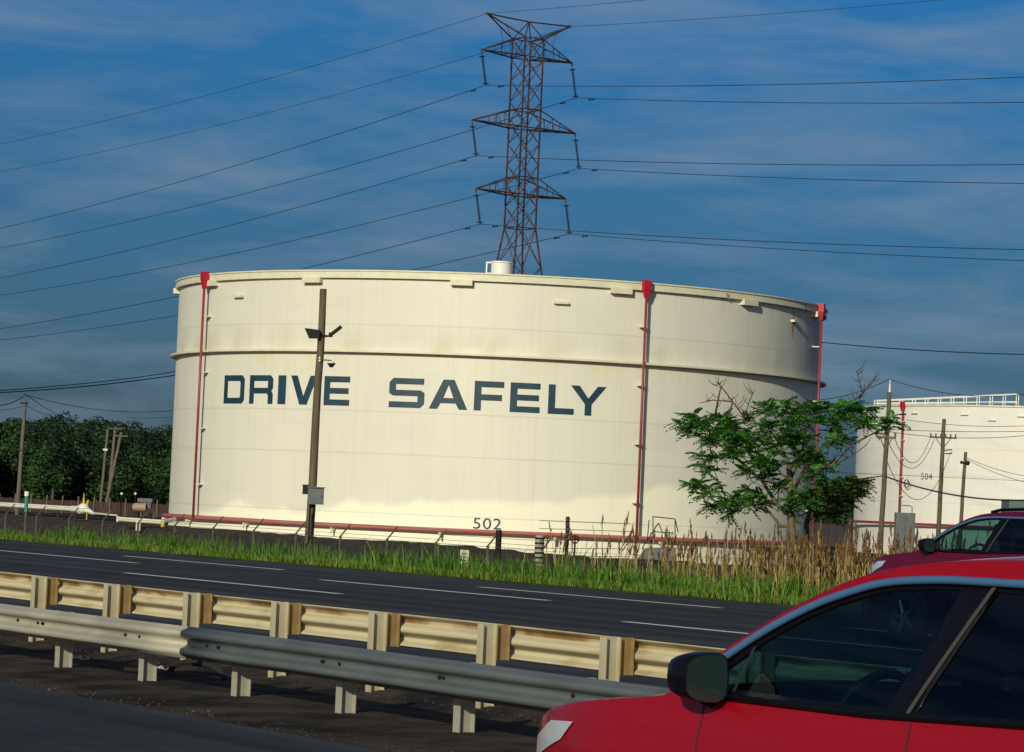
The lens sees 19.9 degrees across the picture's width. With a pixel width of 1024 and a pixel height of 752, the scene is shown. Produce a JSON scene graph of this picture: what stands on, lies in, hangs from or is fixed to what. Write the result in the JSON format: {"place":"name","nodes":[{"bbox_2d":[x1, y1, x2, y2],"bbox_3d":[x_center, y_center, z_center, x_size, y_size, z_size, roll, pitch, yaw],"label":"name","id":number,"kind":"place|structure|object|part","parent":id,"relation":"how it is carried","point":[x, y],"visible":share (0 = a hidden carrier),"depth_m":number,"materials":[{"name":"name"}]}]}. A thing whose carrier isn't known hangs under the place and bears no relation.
{"place":"outdoors","nodes":[
{"label":"outdoors","id":0,"kind":"place"},
{"bbox_2d":[0,375,174,392],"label":"overhead wire","id":1,"kind":"object","parent":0,"point":[85,386],"visible":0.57,"depth_m":168.48,"materials":[{"name":"black metal"}]},
{"bbox_2d":[0,371,174,390],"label":"overhead wire","id":2,"kind":"object","parent":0,"point":[84,383],"visible":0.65,"depth_m":173.42,"materials":[{"name":"black metal"}]},
{"bbox_2d":[24,393,172,434],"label":"overhead wire","id":3,"kind":"object","parent":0,"point":[95,429],"visible":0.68,"depth_m":202.01,"materials":[{"name":"black metal"}]},
{"bbox_2d":[24,394,173,411],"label":"overhead wire","id":4,"kind":"object","parent":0,"point":[95,409],"visible":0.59,"depth_m":201.94,"materials":[{"name":"black metal"}]},
{"bbox_2d":[0,682,388,751],"bbox_3d":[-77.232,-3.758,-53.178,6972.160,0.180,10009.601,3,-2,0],"label":"road","id":5,"kind":"structure","parent":0,"point":[35,720],"depth_m":23.54,"materials":[{"name":"grey asphalt"}]},
{"bbox_2d":[535,557,1023,751],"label":"car","id":6,"kind":"object","parent":5,"relation":"on","point":[909,658],"visible":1,"depth_m":9.91,"materials":[{"name":"red paint"}]},
{"bbox_3d":[1.107,0.916,10.066,0.147,0.413,1.120,4,-3,-34],"label":"side window","id":7,"kind":"part","parent":6,"relation":"part of","materials":[{"name":"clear glass"}]},
{"bbox_3d":[1.600,0.904,9.356,0.173,0.459,3.070,4,-3,-34],"label":"window frame","id":8,"kind":"part","parent":6,"relation":"part of","materials":[{"name":"black"}]},
{"bbox_3d":[1.717,0.901,9.182,0.146,0.407,1.110,4,-3,-34],"label":"side window","id":9,"kind":"part","parent":6,"relation":"part of","materials":[{"name":"black glass"}]},
{"bbox_2d":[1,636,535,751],"bbox_3d":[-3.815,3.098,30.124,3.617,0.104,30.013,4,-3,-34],"label":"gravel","id":10,"kind":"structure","parent":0,"point":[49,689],"depth_m":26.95,"materials":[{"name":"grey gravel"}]},
{"bbox_2d":[0,632,545,751],"bbox_3d":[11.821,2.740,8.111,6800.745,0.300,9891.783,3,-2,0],"label":"median","id":11,"kind":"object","parent":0,"point":[399,721],"depth_m":27.43,"materials":[{"name":"grey asphalt"}]},
{"bbox_2d":[72,655,89,659],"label":"litter","id":12,"kind":"object","parent":11,"relation":"on","point":[80,657],"visible":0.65,"depth_m":32.67,"materials":[{"name":"grey"}]},
{"bbox_2d":[124,667,137,670],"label":"litter","id":13,"kind":"object","parent":11,"relation":"on","point":[129,669],"visible":0.32,"depth_m":31.01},
{"bbox_2d":[168,659,227,679],"bbox_3d":[-3.311,3.075,30.643,0.063,0.179,1.259,4,-3,-34],"label":"tyre scrap","id":14,"kind":"object","parent":11,"relation":"on","point":[221,673],"visible":0.99,"depth_m":30.58,"materials":[{"name":"black rubber"}]},
{"bbox_2d":[0,603,670,732],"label":"guardrail","id":15,"kind":"object","parent":11,"relation":"on","point":[466,686],"visible":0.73,"depth_m":26.34,"materials":[{"name":"grey metal"}]},
{"bbox_2d":[0,572,724,708],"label":"guardrail","id":16,"kind":"object","parent":11,"relation":"on","point":[614,658],"visible":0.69,"depth_m":28.98,"materials":[{"name":"brown metal"}]},
{"bbox_2d":[0,540,792,687],"bbox_3d":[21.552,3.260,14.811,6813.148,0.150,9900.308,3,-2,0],"label":"road","id":17,"kind":"structure","parent":0,"point":[606,615],"depth_m":48.52,"materials":[{"name":"grey asphalt"}]},
{"bbox_2d":[0,550,748,633],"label":"lane marking","id":18,"kind":"object","parent":17,"relation":"on","point":[409,587],"visible":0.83,"depth_m":52.20,"materials":[{"name":"paint"}]},
{"bbox_2d":[870,508,1023,573],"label":"car","id":19,"kind":"object","parent":17,"relation":"on","point":[997,533],"visible":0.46,"depth_m":37.46,"materials":[{"name":"red paint"}]},
{"bbox_3d":[6.280,2.013,36.542,0.173,0.459,3.070,4,-3,-34],"label":"window frame","id":20,"kind":"part","parent":19,"relation":"part of","materials":[{"name":"black"}]},
{"bbox_3d":[6.398,2.011,36.368,0.146,0.407,1.110,4,-3,-34],"label":"side window","id":21,"kind":"part","parent":19,"relation":"part of","materials":[{"name":"black glass"}]},
{"bbox_2d":[0,532,811,606],"bbox_3d":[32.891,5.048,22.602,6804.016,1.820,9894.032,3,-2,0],"label":"verge","id":22,"kind":"structure","parent":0,"point":[425,574],"depth_m":65.67,"materials":[{"name":"plant"}]},
{"bbox_2d":[0,522,863,600],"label":"tall grass","id":23,"kind":"structure","parent":22,"relation":"on","point":[625,577],"depth_m":66.57,"materials":[{"name":"green plant"}]},
{"bbox_2d":[524,511,945,598],"bbox_3d":[10.132,4.678,57.230,7.687,3.624,31.316,4,-3,-34],"label":"reed bed","id":24,"kind":"object","parent":22,"relation":"on","point":[841,567],"visible":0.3,"depth_m":63.30,"materials":[{"name":"beige plant"}]},
{"bbox_2d":[664,360,910,576],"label":"sumac tree","id":25,"kind":"object","parent":22,"relation":"on","point":[731,433],"visible":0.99,"depth_m":66.72,"materials":[{"name":"green plant"}]},
{"bbox_2d":[0,514,831,596],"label":"embankment","id":26,"kind":"structure","parent":0,"point":[264,536],"depth_m":137.51,"materials":[{"name":"grass"},{"name":"soil"}]},
{"bbox_2d":[0,500,887,574],"bbox_3d":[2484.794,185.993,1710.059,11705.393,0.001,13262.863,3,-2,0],"label":"site ground","id":27,"kind":"structure","parent":0,"point":[92,517],"depth_m":310.27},
{"bbox_2d":[15,400,28,514],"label":"utility pole","id":28,"kind":"object","parent":27,"relation":"on","point":[19,482],"visible":0.91,"depth_m":239.73,"materials":[{"name":"brown wood"}]},
{"bbox_2d":[23,491,28,534],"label":"marker post","id":29,"kind":"object","parent":27,"relation":"on","point":[26,494],"visible":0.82,"depth_m":114.64,"materials":[{"name":"white paint"}]},
{"bbox_2d":[0,496,116,520],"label":"white pipeline","id":30,"kind":"object","parent":27,"relation":"on","point":[60,508],"visible":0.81,"depth_m":159.93,"materials":[{"name":"paint"}]},
{"bbox_2d":[0,493,168,517],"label":"fence","id":31,"kind":"object","parent":27,"relation":"on","point":[108,508],"visible":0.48,"depth_m":329.55,"materials":[{"name":"grey wood"}]},
{"bbox_2d":[0,410,172,514],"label":"wood","id":32,"kind":"object","parent":27,"relation":"on","point":[62,457],"visible":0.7,"depth_m":358.46,"materials":[{"name":"green plant"}]},
{"bbox_2d":[99,429,108,512],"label":"utility pole","id":33,"kind":"object","parent":27,"relation":"on","point":[104,467],"visible":0.87,"depth_m":337.63,"materials":[{"name":"brown wood"}]},
{"bbox_2d":[103,432,126,509],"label":"utility pole","id":34,"kind":"object","parent":27,"relation":"on","point":[120,436],"visible":0.8,"depth_m":333.64,"materials":[{"name":"brown wood"}]},
{"bbox_2d":[108,426,121,497],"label":"utility pole","id":35,"kind":"object","parent":27,"relation":"on","point":[113,448],"visible":0.69,"depth_m":337.72,"materials":[{"name":"brown wood"}]},
{"bbox_2d":[120,492,122,522],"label":"vent pipe","id":36,"kind":"object","parent":27,"relation":"on","point":[121,493],"visible":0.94,"depth_m":249.66,"materials":[{"name":"black metal"}]},
{"bbox_2d":[132,498,153,524],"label":"pump unit","id":37,"kind":"object","parent":27,"relation":"on","point":[143,506],"visible":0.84,"depth_m":189.38,"materials":[{"name":"brown metal"}]},
{"bbox_2d":[116,512,176,530],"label":"cream pipe","id":38,"kind":"object","parent":27,"relation":"on","point":[136,520],"visible":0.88,"depth_m":148.78,"materials":[{"name":"metal"}]},
{"bbox_2d":[0,503,590,569],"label":"security fence","id":39,"kind":"object","parent":27,"relation":"on","point":[296,536],"visible":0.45,"depth_m":93.05,"materials":[{"name":"grey metal"}]},
{"bbox_2d":[460,550,468,567],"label":"fence sign","id":40,"kind":"object","parent":39,"relation":"attached to","point":[466,552],"visible":0.49,"depth_m":82.82,"materials":[{"name":"white metal"}]},
{"bbox_2d":[302,289,341,554],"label":"utility pole","id":41,"kind":"object","parent":27,"relation":"on","point":[313,491],"visible":0.95,"depth_m":91.89,"materials":[{"name":"brown wood"}]},
{"bbox_2d":[161,261,827,568],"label":"storage tank","id":42,"kind":"object","parent":27,"relation":"on","point":[500,396],"visible":0.73,"depth_m":148.42,"materials":[{"name":"beige metal"}]},
{"bbox_2d":[494,530,501,568],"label":"gate post","id":43,"kind":"object","parent":27,"relation":"on","point":[498,540],"visible":0.34,"depth_m":81.98,"materials":[{"name":"black metal"}]},
{"bbox_2d":[470,12,581,275],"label":"transmission tower","id":44,"kind":"structure","parent":27,"relation":"on","point":[522,108],"depth_m":229.88,"materials":[{"name":"metal"}]},
{"bbox_2d":[2,0,641,143],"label":"power line","id":45,"kind":"object","parent":44,"relation":"attached to","point":[336,59],"visible":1,"depth_m":245.54,"materials":[{"name":"grey metal"}]},
{"bbox_2d":[0,0,936,171],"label":"power line","id":46,"kind":"object","parent":44,"relation":"attached to","point":[494,49],"visible":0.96,"depth_m":242.02,"materials":[{"name":"grey metal"}]},
{"bbox_2d":[0,224,1023,328],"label":"power line","id":47,"kind":"object","parent":44,"relation":"hanging from","point":[466,228],"visible":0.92,"depth_m":214.64,"materials":[{"name":"grey metal"}]},
{"bbox_2d":[2,77,1022,227],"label":"power line","id":48,"kind":"object","parent":44,"relation":"hanging from","point":[499,86],"visible":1,"depth_m":224.97,"materials":[{"name":"grey metal"}]},
{"bbox_2d":[1,155,1023,277],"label":"power line","id":49,"kind":"object","parent":44,"relation":"hanging from","point":[489,157],"visible":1,"depth_m":225.90,"materials":[{"name":"grey metal"}]},
{"bbox_2d":[1,98,1023,247],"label":"power line","id":50,"kind":"object","parent":44,"relation":"hanging from","point":[589,99],"visible":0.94,"depth_m":241.70,"materials":[{"name":"grey metal"}]},
{"bbox_2d":[4,168,1023,294],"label":"power line","id":51,"kind":"object","parent":44,"relation":"hanging from","point":[566,172],"visible":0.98,"depth_m":234.33,"materials":[{"name":"grey metal"}]},
{"bbox_2d":[4,234,1023,339],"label":"power line","id":52,"kind":"object","parent":44,"relation":"hanging from","point":[558,237],"visible":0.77,"depth_m":222.93,"materials":[{"name":"grey metal"}]},
{"bbox_2d":[534,535,544,572],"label":"strain post","id":53,"kind":"object","parent":27,"relation":"on","point":[539,548],"visible":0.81,"depth_m":78.21,"materials":[{"name":"concrete"}]},
{"bbox_2d":[564,517,569,574],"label":"fence post","id":54,"kind":"object","parent":27,"relation":"on","point":[567,524],"visible":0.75,"depth_m":76.91,"materials":[{"name":"black metal"}]},
{"bbox_2d":[539,520,629,556],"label":"fence wire","id":55,"kind":"object","parent":54,"relation":"attached to","point":[584,540],"visible":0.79,"depth_m":76.13,"materials":[{"name":"grey metal"}]},
{"bbox_2d":[618,516,678,560],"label":"access stile","id":56,"kind":"object","parent":27,"relation":"on","point":[647,554],"visible":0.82,"depth_m":123.30,"materials":[{"name":"black metal"}]},
{"bbox_2d":[815,478,854,523],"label":"wood","id":57,"kind":"object","parent":27,"relation":"on","point":[843,519],"visible":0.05,"depth_m":388.59,"materials":[{"name":"green plant"}]},
{"bbox_2d":[801,474,876,565],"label":"young tree","id":58,"kind":"object","parent":27,"relation":"on","point":[852,485],"visible":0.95,"depth_m":66.98,"materials":[{"name":"green plant"}]},
{"bbox_2d":[876,380,895,554],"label":"utility pole","id":59,"kind":"object","parent":27,"relation":"on","point":[886,437],"visible":0.71,"depth_m":164.84,"materials":[{"name":"brown wood"}]},
{"bbox_2d":[820,379,888,399],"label":"overhead wire","id":60,"kind":"object","parent":59,"relation":"attached to","point":[855,392],"visible":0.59,"depth_m":172.52,"materials":[{"name":"black metal"}]},
{"bbox_2d":[889,440,933,468],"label":"overhead wire","id":61,"kind":"object","parent":59,"relation":"attached to","point":[920,463],"visible":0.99,"depth_m":193.61,"materials":[{"name":"grey metal"}]},
{"bbox_2d":[888,452,950,499],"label":"overhead wire","id":62,"kind":"object","parent":59,"relation":"attached to","point":[930,492],"visible":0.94,"depth_m":189.86,"materials":[{"name":"black"}]},
{"bbox_2d":[843,426,1023,431],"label":"overhead wire","id":63,"kind":"object","parent":59,"relation":"attached to","point":[962,431],"visible":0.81,"depth_m":203.19,"materials":[{"name":"black metal"}]},
{"bbox_2d":[866,427,1023,437],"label":"overhead wire","id":64,"kind":"object","parent":59,"relation":"attached to","point":[946,437],"visible":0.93,"depth_m":195.63,"materials":[{"name":"black metal"}]},
{"bbox_2d":[885,476,1023,500],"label":"overhead wire","id":65,"kind":"object","parent":59,"relation":"attached to","point":[957,495],"visible":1,"depth_m":157.59,"materials":[{"name":"black"}]},
{"bbox_2d":[890,379,1023,396],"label":"overhead wire","id":66,"kind":"object","parent":59,"relation":"attached to","point":[955,394],"visible":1,"depth_m":166.37,"materials":[{"name":"black metal"}]},
{"bbox_2d":[910,420,1013,426],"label":"overhead wire","id":67,"kind":"object","parent":59,"relation":"attached to","point":[967,425],"visible":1,"depth_m":216.09,"materials":[{"name":"black metal"}]},
{"bbox_2d":[894,505,915,552],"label":"electrical cabinet","id":68,"kind":"object","parent":27,"relation":"on","point":[902,522],"visible":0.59,"depth_m":117.61,"materials":[{"name":"metal"}]},
{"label":"cabinet door","id":69,"kind":"part","parent":68,"relation":"part of","materials":[{"name":"grey metal"}]},
{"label":"cabinet door","id":70,"kind":"part","parent":68,"relation":"part of","materials":[{"name":"grey metal"}]},
{"bbox_2d":[847,394,1023,553],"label":"storage tank","id":71,"kind":"object","parent":27,"relation":"on","point":[1005,453],"visible":0.76,"depth_m":279.57,"materials":[{"name":"white metal"}]},
{"bbox_2d":[930,419,956,535],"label":"utility pole","id":72,"kind":"object","parent":27,"relation":"on","point":[940,489],"visible":0.81,"depth_m":214.84,"materials":[{"name":"brown wood"}]},
{"bbox_2d":[895,439,929,462],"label":"overhead wire","id":73,"kind":"object","parent":72,"relation":"attached to","point":[905,458],"visible":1,"depth_m":184.85,"materials":[{"name":"grey metal"}]},
{"bbox_2d":[959,452,969,522],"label":"utility pole","id":74,"kind":"object","parent":27,"relation":"on","point":[964,462],"visible":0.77,"depth_m":239.77,"materials":[{"name":"brown wood"}]},
{"bbox_2d":[966,457,1023,475],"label":"overhead wire","id":75,"kind":"object","parent":74,"relation":"attached to","point":[997,469],"visible":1,"depth_m":223.54,"materials":[{"name":"black"}]},
{"bbox_2d":[967,459,1023,481],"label":"overhead wire","id":76,"kind":"object","parent":74,"relation":"attached to","point":[997,473],"visible":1,"depth_m":221.75,"materials":[{"name":"black"}]},
{"bbox_2d":[0,0,1023,480],"label":"sky","id":77,"kind":"structure","parent":0,"point":[65,64],"materials":[{"name":"blue"}]},
{"bbox_2d":[572,535,579,553],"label":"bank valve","id":78,"kind":"object","parent":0,"point":[575,542],"visible":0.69,"depth_m":139.77,"materials":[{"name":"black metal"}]},
{"bbox_2d":[814,523,852,546],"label":"dark wall","id":79,"kind":"structure","parent":0,"point":[832,533],"depth_m":339.38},
{"bbox_2d":[822,342,1023,354],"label":"overhead wire","id":80,"kind":"object","parent":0,"point":[924,350],"visible":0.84,"depth_m":185.89,"materials":[{"name":"black metal"}]},
{"bbox_2d":[836,472,1017,480],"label":"overhead wire","id":81,"kind":"object","parent":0,"point":[926,476],"visible":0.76,"depth_m":215.12,"materials":[{"name":"black"}]},
{"bbox_2d":[1001,501,1023,511],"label":"green shed","id":82,"kind":"structure","parent":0,"point":[1012,504],"depth_m":257.84,"materials":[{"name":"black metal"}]}
]}

